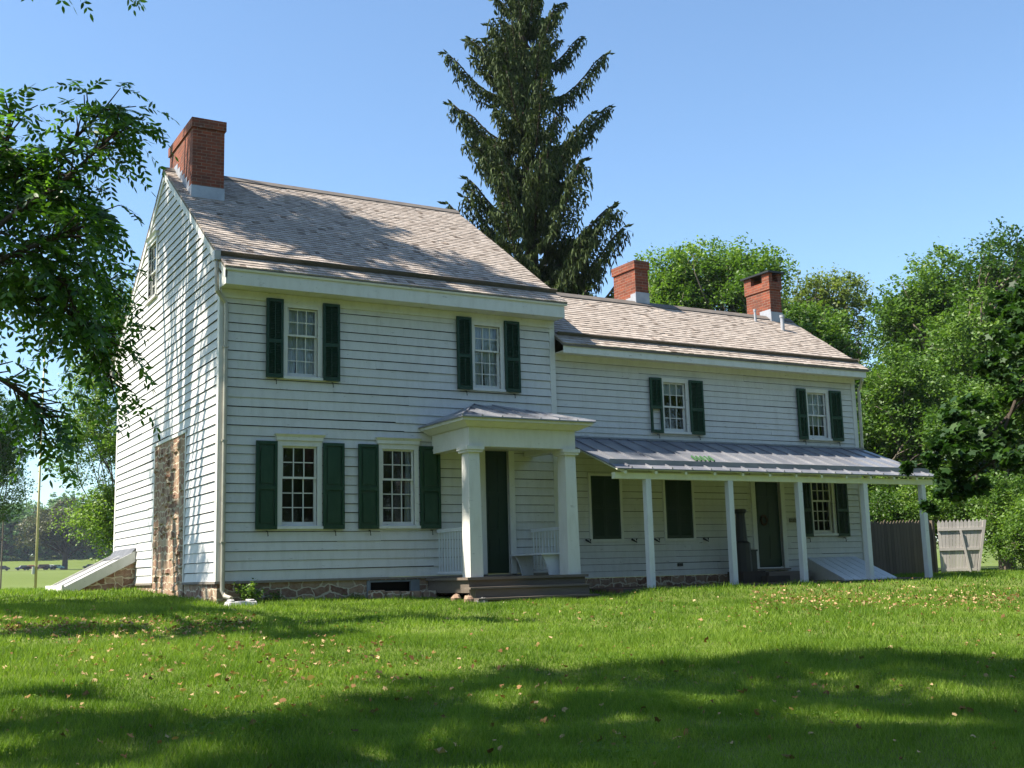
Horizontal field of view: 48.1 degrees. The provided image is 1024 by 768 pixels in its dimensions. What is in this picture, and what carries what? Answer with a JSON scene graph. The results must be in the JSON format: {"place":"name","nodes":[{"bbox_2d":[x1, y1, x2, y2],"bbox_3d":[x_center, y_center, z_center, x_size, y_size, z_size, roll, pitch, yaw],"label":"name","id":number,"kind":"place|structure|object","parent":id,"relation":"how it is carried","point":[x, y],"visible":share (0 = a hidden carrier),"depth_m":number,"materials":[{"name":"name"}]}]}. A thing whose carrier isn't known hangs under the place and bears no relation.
{"place":"outdoors","nodes":[
{"label":"outdoors","id":0,"kind":"place"},
{"bbox_2d":[0,542,1023,767],"bbox_3d":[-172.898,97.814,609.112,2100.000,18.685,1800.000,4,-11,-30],"label":"lawn","id":1,"kind":"structure","parent":0,"point":[15,578],"depth_m":11.44,"materials":[{"name":"green plant"}]},
{"bbox_2d":[0,514,4,588],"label":"utility pole","id":2,"kind":"object","parent":1,"relation":"on","point":[1,554],"visible":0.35,"depth_m":135.80,"materials":[{"name":"brown wood"}]},
{"bbox_2d":[0,507,27,560],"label":"woodland tree","id":3,"kind":"object","parent":1,"relation":"on","point":[7,539],"visible":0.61,"depth_m":426.48,"materials":[{"name":"green plant"}]},
{"bbox_2d":[0,382,46,541],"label":"leafy tree","id":4,"kind":"object","parent":1,"relation":"on","point":[8,458],"visible":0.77,"depth_m":68.48,"materials":[{"name":"green plant"}]},
{"bbox_2d":[3,499,44,557],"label":"woodland tree","id":5,"kind":"object","parent":1,"relation":"on","point":[29,505],"visible":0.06,"depth_m":450.50,"materials":[{"name":"green plant"}]},
{"bbox_2d":[0,498,52,559],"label":"woodland tree","id":6,"kind":"object","parent":1,"relation":"on","point":[25,554],"visible":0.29,"depth_m":432.81,"materials":[{"name":"green plant"}]},
{"bbox_2d":[32,359,44,587],"bbox_3d":[-16.448,2.062,39.944,0.104,11.500,0.200,-9,-12,37],"label":"flagpole","id":7,"kind":"object","parent":1,"relation":"on","point":[34,570],"visible":0.62,"depth_m":39.50,"materials":[{"name":"beige paint"}]},
{"bbox_2d":[34,538,60,558],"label":"woodland tree","id":8,"kind":"object","parent":1,"relation":"on","point":[48,554],"visible":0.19,"depth_m":443.34,"materials":[{"name":"green plant"}]},
{"bbox_2d":[40,489,82,558],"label":"woodland tree","id":9,"kind":"object","parent":1,"relation":"on","point":[54,501],"visible":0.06,"depth_m":446.78,"materials":[{"name":"green plant"}]},
{"bbox_2d":[12,496,112,569],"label":"leafy tree","id":10,"kind":"object","parent":1,"relation":"on","point":[44,537],"visible":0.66,"depth_m":346.51,"materials":[{"name":"green plant"}]},
{"bbox_2d":[60,493,97,509],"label":"woodland tree","id":11,"kind":"object","parent":1,"relation":"on","point":[63,494],"depth_m":488.44,"materials":[{"name":"green plant"}]},
{"bbox_2d":[68,498,103,558],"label":"woodland tree","id":12,"kind":"object","parent":1,"relation":"on","point":[84,555],"visible":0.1,"depth_m":445.74,"materials":[{"name":"green plant"}]},
{"bbox_2d":[35,270,141,566],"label":"leafy tree","id":13,"kind":"object","parent":1,"relation":"on","point":[103,498],"visible":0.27,"depth_m":43.56,"materials":[{"name":"green plant"}]},
{"bbox_2d":[0,0,178,497],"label":"walnut tree","id":14,"kind":"object","parent":1,"relation":"on","point":[27,194],"visible":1,"depth_m":8.77,"materials":[{"name":"green plant"}]},
{"bbox_2d":[85,516,111,558],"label":"woodland tree","id":15,"kind":"object","parent":1,"relation":"on","point":[101,555],"visible":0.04,"depth_m":447.14,"materials":[{"name":"green plant"}]},
{"bbox_2d":[224,599,256,605],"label":"rocks","id":16,"kind":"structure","parent":1,"relation":"on","point":[230,601],"depth_m":20.65,"materials":[{"name":"stone"}]},
{"bbox_2d":[231,578,266,600],"bbox_3d":[-4.854,3.829,21.265,0.511,0.461,0.600,-8,-11,35],"label":"weed bush","id":17,"kind":"object","parent":1,"relation":"on","point":[249,594],"visible":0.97,"depth_m":21.20,"materials":[{"name":"green plant"}]},
{"bbox_2d":[265,590,284,600],"bbox_3d":[-4.445,3.988,21.518,0.385,0.251,0.239,4,-11,-30],"label":"weed bush","id":18,"kind":"object","parent":1,"relation":"on","point":[276,596],"visible":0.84,"depth_m":21.50,"materials":[{"name":"green plant"}]},
{"bbox_2d":[368,590,436,598],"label":"stone curb","id":19,"kind":"structure","parent":1,"relation":"on","point":[377,594],"depth_m":22.52,"materials":[{"name":"grey stone"}]},
{"bbox_2d":[451,593,461,600],"bbox_3d":[-1.050,4.067,21.634,0.208,0.244,0.193,0,-9,-6],"label":"rock","id":20,"kind":"object","parent":1,"relation":"on","point":[455,597],"visible":0.51,"depth_m":21.58,"materials":[{"name":"stone"}]},
{"bbox_2d":[464,594,473,602],"bbox_3d":[-0.801,4.021,21.315,0.185,0.225,0.223,-1,-9,-5],"label":"rock","id":21,"kind":"object","parent":1,"relation":"on","point":[469,597],"visible":0.59,"depth_m":21.26,"materials":[{"name":"stone"}]},
{"bbox_2d":[476,597,487,602],"bbox_3d":[-0.555,4.052,21.231,0.227,0.226,0.187,-2,-9,2],"label":"rock","id":22,"kind":"object","parent":1,"relation":"on","point":[477,601],"visible":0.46,"depth_m":21.16,"materials":[{"name":"grey stone"}]},
{"bbox_2d":[45,117,934,603],"bbox_3d":[-0.844,0.116,29.086,18.710,11.285,12.661,4,-11,-30],"label":"farmhouse","id":23,"kind":"object","parent":1,"relation":"on","point":[359,395],"visible":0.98,"depth_m":24.84,"materials":[{"name":"white paint"}]},
{"bbox_2d":[56,559,111,585],"bbox_3d":[-10.514,4.654,28.318,1.565,0.823,1.142,4,-11,-30],"label":"bulkhead door","id":24,"kind":"structure","parent":23,"relation":"in","point":[105,561],"depth_m":28.45,"materials":[{"name":"white paint"}]},
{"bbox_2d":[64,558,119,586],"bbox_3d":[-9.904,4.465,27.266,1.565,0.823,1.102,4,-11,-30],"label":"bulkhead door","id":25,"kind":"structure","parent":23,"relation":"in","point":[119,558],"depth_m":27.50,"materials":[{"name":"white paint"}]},
{"bbox_2d":[145,230,165,305],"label":"window","id":26,"kind":"structure","parent":23,"relation":"in","point":[153,238],"depth_m":27.56,"materials":[{"name":"white paint"}]},
{"bbox_2d":[274,433,325,528],"bbox_3d":[-4.154,1.904,22.305,1.030,1.830,0.300,4,-11,-30],"label":"window","id":27,"kind":"structure","parent":23,"relation":"in","point":[303,441],"depth_m":22.32,"materials":[{"name":"white paint"}]},
{"bbox_2d":[279,303,323,380],"bbox_3d":[-4.189,-0.828,22.796,0.940,1.540,0.265,4,-11,-30],"label":"window","id":28,"kind":"structure","parent":23,"relation":"in","point":[301,332],"depth_m":22.85,"materials":[{"name":"white paint"}]},
{"bbox_2d":[371,581,409,590],"bbox_3d":[-2.518,4.107,23.063,1.000,0.350,0.010,4,-11,-30],"label":"cellar window pane","id":29,"kind":"structure","parent":23,"relation":"in","point":[387,586],"depth_m":23.11,"materials":[{"name":"black glass"}]},
{"bbox_2d":[367,579,419,595],"bbox_3d":[-2.378,4.075,22.921,1.140,0.320,0.080,4,-11,-30],"label":"cellar window frame","id":30,"kind":"structure","parent":23,"relation":"in","point":[414,584],"depth_m":23.08,"materials":[{"name":"grey paint"}]},
{"bbox_2d":[375,437,421,528],"bbox_3d":[-2.335,2.024,23.338,1.020,1.830,0.300,4,-11,-30],"label":"window","id":31,"kind":"structure","parent":23,"relation":"in","point":[409,446],"depth_m":23.41,"materials":[{"name":"white paint"}]},
{"bbox_2d":[472,321,507,392],"bbox_3d":[-0.569,-0.588,24.853,0.940,1.540,0.265,4,-11,-30],"label":"window","id":32,"kind":"structure","parent":23,"relation":"in","point":[491,338],"depth_m":24.92,"materials":[{"name":"white paint"}]},
{"bbox_2d":[510,553,559,574],"bbox_3d":[0.503,3.744,23.810,0.500,0.443,1.300,4,-11,-30],"label":"bench","id":33,"kind":"object","parent":23,"relation":"on","point":[525,562],"visible":0.92,"depth_m":23.45,"materials":[{"name":"white paint"}]},
{"bbox_2d":[587,473,623,541],"bbox_3d":[2.112,2.781,25.846,0.910,1.540,0.050,4,-11,-30],"label":"shuttered window","id":34,"kind":"structure","parent":23,"relation":"in","point":[605,498],"depth_m":25.84,"materials":[{"name":"green wood"}]},
{"bbox_2d":[659,377,693,434],"bbox_3d":[3.835,0.539,27.321,0.970,1.339,0.265,4,-11,-30],"label":"window","id":35,"kind":"structure","parent":23,"relation":"in","point":[670,386],"depth_m":27.39,"materials":[{"name":"white paint"}]},
{"bbox_2d":[662,480,696,540],"bbox_3d":[3.908,2.900,26.866,0.910,1.540,0.050,4,-11,-30],"label":"shuttered window","id":36,"kind":"structure","parent":23,"relation":"in","point":[678,498],"depth_m":26.86,"materials":[{"name":"green wood"}]},
{"bbox_2d":[691,455,714,461],"bbox_3d":[4.233,1.656,25.436,0.622,0.166,0.340,4,-11,-30],"label":"fallen branch","id":37,"kind":"object","parent":23,"relation":"on","point":[705,460],"visible":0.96,"depth_m":25.39,"materials":[{"name":"green plant"}]},
{"bbox_2d":[760,515,767,525],"bbox_3d":[6.186,3.343,28.149,0.236,0.276,0.056,4,-11,-30],"label":"door wreath","id":38,"kind":"object","parent":23,"relation":"attached to","point":[765,523],"depth_m":28.13,"materials":[{"name":"green plant"}]},
{"bbox_2d":[803,388,832,440],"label":"window","id":39,"kind":"structure","parent":23,"relation":"in","point":[817,403],"depth_m":29.66,"materials":[{"name":"white paint"}]},
{"bbox_2d":[808,475,838,535],"bbox_3d":[7.847,3.099,29.188,0.990,1.519,0.265,4,-11,-30],"label":"window","id":40,"kind":"structure","parent":23,"relation":"in","point":[828,486],"depth_m":29.24,"materials":[{"name":"white paint"}]},
{"bbox_2d":[0,578,1019,767],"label":"fallen leaves","id":41,"kind":"object","parent":1,"relation":"on","point":[438,750],"visible":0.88,"depth_m":14.11,"materials":[{"name":"brown plant"}]},
{"bbox_2d":[437,0,633,298],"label":"spruce tree","id":42,"kind":"object","parent":1,"relation":"on","point":[519,72],"visible":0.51,"depth_m":43.31,"materials":[{"name":"green plant"}]},
{"bbox_2d":[648,272,716,575],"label":"leafy tree","id":43,"kind":"object","parent":1,"relation":"on","point":[673,292],"visible":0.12,"depth_m":60.12,"materials":[{"name":"green plant"}]},
{"bbox_2d":[627,232,799,313],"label":"leafy tree","id":44,"kind":"object","parent":1,"relation":"on","point":[713,273],"visible":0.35,"depth_m":60.42,"materials":[{"name":"green plant"}]},
{"bbox_2d":[766,296,876,445],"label":"leafy tree","id":45,"kind":"object","parent":1,"relation":"on","point":[817,323],"visible":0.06,"depth_m":48.01,"materials":[{"name":"green plant"}]},
{"bbox_2d":[781,262,883,366],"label":"leafy tree","id":46,"kind":"object","parent":1,"relation":"on","point":[854,299],"visible":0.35,"depth_m":63.33,"materials":[{"name":"green plant"}]},
{"bbox_2d":[848,520,938,574],"bbox_3d":[10.373,4.876,33.671,5.932,1.780,0.140,4,-11,-30],"label":"stockade fence","id":47,"kind":"object","parent":1,"relation":"on","point":[896,547],"visible":0.27,"depth_m":34.39,"materials":[{"name":"grey wood"}]},
{"bbox_2d":[868,486,944,543],"bbox_3d":[13.409,5.199,40.388,3.792,3.543,3.511,4,-11,-30],"label":"shrub","id":48,"kind":"object","parent":1,"relation":"on","point":[881,509],"visible":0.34,"depth_m":39.91,"materials":[{"name":"green plant"}]},
{"bbox_2d":[855,342,975,504],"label":"leafy tree","id":49,"kind":"object","parent":1,"relation":"on","point":[898,404],"visible":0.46,"depth_m":43.60,"materials":[{"name":"green plant"}]},
{"bbox_2d":[887,473,988,562],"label":"shrub","id":50,"kind":"object","parent":1,"relation":"on","point":[935,517],"visible":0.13,"depth_m":40.73,"materials":[{"name":"green plant"}]},
{"bbox_2d":[858,237,1022,566],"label":"leafy tree","id":51,"kind":"object","parent":1,"relation":"on","point":[901,314],"visible":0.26,"depth_m":54.10,"materials":[{"name":"green plant"}]},
{"bbox_2d":[898,267,1023,515],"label":"maple tree","id":52,"kind":"object","parent":1,"relation":"on","point":[969,457],"visible":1,"depth_m":13.24,"materials":[{"name":"green plant"}]},
{"bbox_2d":[937,519,985,572],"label":"fence gate","id":53,"kind":"structure","parent":1,"relation":"on","point":[957,561],"depth_m":34.92,"materials":[{"name":"grey wood"}]},
{"bbox_2d":[912,216,1023,400],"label":"leafy tree","id":54,"kind":"object","parent":1,"relation":"on","point":[963,338],"visible":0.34,"depth_m":47.69,"materials":[{"name":"green plant"}]},
{"bbox_2d":[915,359,1023,569],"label":"leafy tree","id":55,"kind":"object","parent":1,"relation":"on","point":[962,507],"visible":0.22,"depth_m":38.24,"materials":[{"name":"green plant"}]},
{"bbox_2d":[962,470,1023,569],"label":"shrub","id":56,"kind":"object","parent":1,"relation":"on","point":[992,501],"visible":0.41,"depth_m":35.79,"materials":[{"name":"green plant"}]},
{"bbox_2d":[991,493,1023,568],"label":"shrub","id":57,"kind":"object","parent":1,"relation":"on","point":[1013,530],"visible":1,"depth_m":33.36,"materials":[{"name":"green plant"}]},
{"bbox_2d":[0,0,1023,554],"label":"sky","id":58,"kind":"structure","parent":0,"point":[855,135],"materials":[{"name":"blue"}]},
{"bbox_2d":[589,577,940,593],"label":"brick path","id":59,"kind":"structure","parent":0,"point":[618,589],"depth_m":25.04,"materials":[{"name":"red brick"}]},
{"bbox_2d":[727,509,789,582],"bbox_3d":[5.757,3.796,26.965,1.220,1.715,0.780,4,-11,-30],"label":"hand pump","id":60,"kind":"object","parent":59,"relation":"on","point":[748,572],"visible":0.89,"depth_m":26.69,"materials":[{"name":"black metal"}]},
{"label":"road","id":61,"kind":"structure","parent":0,"visible":0},
{"bbox_2d":[15,565,29,569],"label":"parked car","id":62,"kind":"object","parent":61,"relation":"on","point":[21,567],"visible":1,"depth_m":339.17,"materials":[{"name":"blue paint"}]},
{"bbox_2d":[23,565,34,569],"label":"parked car","id":63,"kind":"object","parent":61,"relation":"on","point":[29,566],"visible":0.67,"depth_m":340.19,"materials":[{"name":"red paint"}]},
{"bbox_2d":[37,564,49,569],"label":"parked car","id":64,"kind":"object","parent":61,"relation":"on","point":[41,566],"visible":0.67,"depth_m":342.04,"materials":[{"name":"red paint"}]},
{"bbox_2d":[43,565,56,569],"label":"parked car","id":65,"kind":"object","parent":61,"relation":"on","point":[53,567],"visible":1,"depth_m":343.31,"materials":[{"name":"white paint"}]},
{"bbox_2d":[49,565,64,569],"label":"parked car","id":66,"kind":"object","parent":61,"relation":"on","point":[60,566],"visible":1,"depth_m":344.26,"materials":[{"name":"teal paint"}]}
]}

